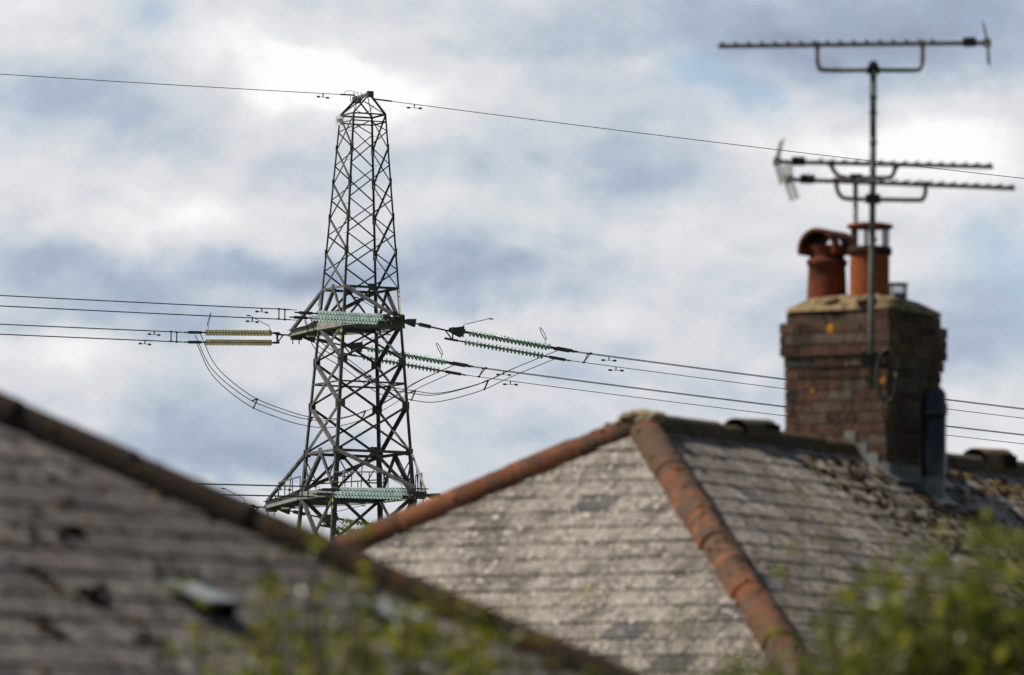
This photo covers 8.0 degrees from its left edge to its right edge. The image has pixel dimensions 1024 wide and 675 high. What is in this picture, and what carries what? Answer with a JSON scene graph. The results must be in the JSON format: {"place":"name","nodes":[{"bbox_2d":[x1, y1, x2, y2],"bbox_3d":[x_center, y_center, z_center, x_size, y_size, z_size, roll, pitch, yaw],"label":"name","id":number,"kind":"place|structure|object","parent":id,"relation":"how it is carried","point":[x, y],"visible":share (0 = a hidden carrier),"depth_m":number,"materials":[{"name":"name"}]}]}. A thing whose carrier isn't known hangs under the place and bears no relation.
{"place":"outdoors","nodes":[
{"label":"outdoors","id":0,"kind":"place"},
{"bbox_2d":[0,391,645,674],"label":"dark roofed house","id":1,"kind":"structure","parent":0,"point":[98,533],"depth_m":22.48,"materials":[{"name":"grey tile"}]},
{"bbox_2d":[0,0,1023,536],"label":"sky","id":2,"kind":"structure","parent":0,"point":[671,250],"materials":[{"name":"white"}]},
{"label":"ground","id":3,"kind":"structure","parent":0,"visible":0},
{"bbox_2d":[145,506,526,674],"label":"shrub","id":4,"kind":"object","parent":3,"relation":"on","point":[479,649],"visible":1,"depth_m":18.47,"materials":[{"name":"green plant"}]},
{"bbox_2d":[263,91,428,537],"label":"electricity pylon","id":5,"kind":"object","parent":3,"relation":"on","point":[326,330],"visible":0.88,"depth_m":416.34,"materials":[{"name":"metal"}]},
{"bbox_2d":[1,74,354,98],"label":"earth wire","id":6,"kind":"object","parent":5,"relation":"attached to","point":[195,86],"visible":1,"depth_m":410.03,"materials":[{"name":"metal"}]},
{"bbox_2d":[184,313,290,345],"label":"insulator assembly","id":7,"kind":"object","parent":5,"relation":"attached to","point":[235,342],"visible":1,"depth_m":421.77,"materials":[{"name":"beige glass"}]},
{"bbox_2d":[0,324,188,344],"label":"conductor bundle","id":8,"kind":"object","parent":7,"relation":"attached to","point":[176,332],"visible":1,"depth_m":414.77,"materials":[{"name":"metal"}]},
{"bbox_2d":[195,334,453,427],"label":"jumper loop","id":9,"kind":"object","parent":7,"relation":"hanging from","point":[257,399],"visible":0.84,"depth_m":422.48,"materials":[{"name":"metal"}]},
{"bbox_2d":[278,505,372,530],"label":"insulator assembly","id":10,"kind":"object","parent":5,"relation":"attached to","point":[345,519],"visible":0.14,"depth_m":428.66,"materials":[{"name":"green glass"}]},
{"bbox_2d":[289,293,394,324],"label":"insulator assembly","id":11,"kind":"object","parent":5,"relation":"attached to","point":[346,317],"visible":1,"depth_m":408.77,"materials":[{"name":"green glass"}]},
{"bbox_2d":[0,295,291,322],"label":"conductor bundle","id":12,"kind":"object","parent":11,"relation":"attached to","point":[278,309],"visible":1,"depth_m":398.76,"materials":[{"name":"metal"}]},
{"bbox_2d":[313,469,418,499],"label":"insulator assembly","id":13,"kind":"object","parent":5,"relation":"attached to","point":[368,493],"visible":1,"depth_m":404.54,"materials":[{"name":"green glass"}]},
{"bbox_2d":[208,483,319,500],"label":"conductor bundle","id":14,"kind":"object","parent":13,"relation":"attached to","point":[302,486],"visible":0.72,"depth_m":399.91,"materials":[{"name":"metal"}]},
{"bbox_2d":[303,334,472,375],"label":"insulator assembly","id":15,"kind":"object","parent":5,"relation":"attached to","point":[427,358],"visible":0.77,"depth_m":427.53,"materials":[{"name":"green glass"}]},
{"bbox_2d":[466,366,1023,443],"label":"conductor bundle","id":16,"kind":"object","parent":15,"relation":"attached to","point":[482,370],"visible":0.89,"depth_m":433.15,"materials":[{"name":"metal"}]},
{"bbox_2d":[424,493,440,497],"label":"insulator assembly","id":17,"kind":"object","parent":5,"relation":"attached to","point":[431,495],"depth_m":407.60,"materials":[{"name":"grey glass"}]},
{"bbox_2d":[326,492,352,534],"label":"jumper loop","id":18,"kind":"object","parent":17,"relation":"hanging from","point":[332,513],"visible":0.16,"depth_m":403.33,"materials":[{"name":"metal"}]},
{"bbox_2d":[398,318,577,360],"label":"insulator assembly","id":19,"kind":"object","parent":5,"relation":"attached to","point":[460,332],"visible":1,"depth_m":413.69,"materials":[{"name":"green glass"}]},
{"bbox_2d":[304,311,556,402],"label":"jumper loop","id":20,"kind":"object","parent":19,"relation":"hanging from","point":[414,391],"visible":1,"depth_m":411.07,"materials":[{"name":"metal"}]},
{"bbox_2d":[571,351,1023,418],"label":"conductor bundle","id":21,"kind":"object","parent":19,"relation":"attached to","point":[589,354],"visible":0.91,"depth_m":418.38,"materials":[{"name":"metal"}]},
{"bbox_2d":[373,98,1023,178],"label":"earth wire","id":22,"kind":"object","parent":5,"relation":"attached to","point":[650,134],"visible":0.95,"depth_m":422.16,"materials":[{"name":"metal"}]},
{"bbox_2d":[484,573,748,674],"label":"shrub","id":23,"kind":"object","parent":3,"relation":"on","point":[678,610],"visible":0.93,"depth_m":19.49,"materials":[{"name":"green plant"}]},
{"bbox_2d":[333,222,1023,674],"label":"hipped house","id":24,"kind":"structure","parent":3,"relation":"on","point":[635,516],"depth_m":45.58,"materials":[{"name":"tile"}]},
{"bbox_2d":[849,173,862,237],"bbox_3d":[2.308,-0.529,49.223,0.088,1.154,0.050,1,-5,0],"label":"aerial mast","id":25,"kind":"object","parent":24,"relation":"attached to","point":[855,194],"visible":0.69,"depth_m":49.24,"materials":[{"name":"grey metal"}]},
{"bbox_2d":[773,138,992,184],"bbox_3d":[2.499,-1.166,49.274,1.495,0.289,0.280,1,-5,-6],"label":"television aerial","id":26,"kind":"object","parent":25,"relation":"attached to","point":[803,161],"visible":0.92,"depth_m":49.25,"materials":[{"name":"metal"}]},
{"bbox_2d":[860,60,899,455],"bbox_3d":[2.418,-0.526,48.097,0.160,2.619,0.297,4,-6,-34],"label":"aerial mast","id":27,"kind":"object","parent":24,"relation":"attached to","point":[872,359],"visible":1,"depth_m":48.11,"materials":[{"name":"grey metal"}]},
{"bbox_2d":[718,21,990,72],"bbox_3d":[2.255,-1.906,48.259,1.800,0.326,0.280,0,-5,7],"label":"television aerial","id":28,"kind":"object","parent":27,"relation":"attached to","point":[965,42],"visible":1,"depth_m":48.23,"materials":[{"name":"metal"}]},
{"bbox_2d":[781,163,1014,201],"bbox_3d":[2.554,-0.997,48.180,1.570,0.230,0.280,2,-5,-13],"label":"television aerial","id":29,"kind":"object","parent":27,"relation":"attached to","point":[810,179],"visible":1,"depth_m":48.16,"materials":[{"name":"metal"}]},
{"bbox_2d":[962,467,1023,522],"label":"cable","id":30,"kind":"object","parent":24,"relation":"on","point":[1011,508],"visible":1,"depth_m":49.19,"materials":[{"name":"black plastic"}]},
{"bbox_2d":[716,486,1023,674],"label":"shrub","id":31,"kind":"object","parent":3,"relation":"on","point":[908,645],"visible":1,"depth_m":19.17,"materials":[{"name":"green plant"}]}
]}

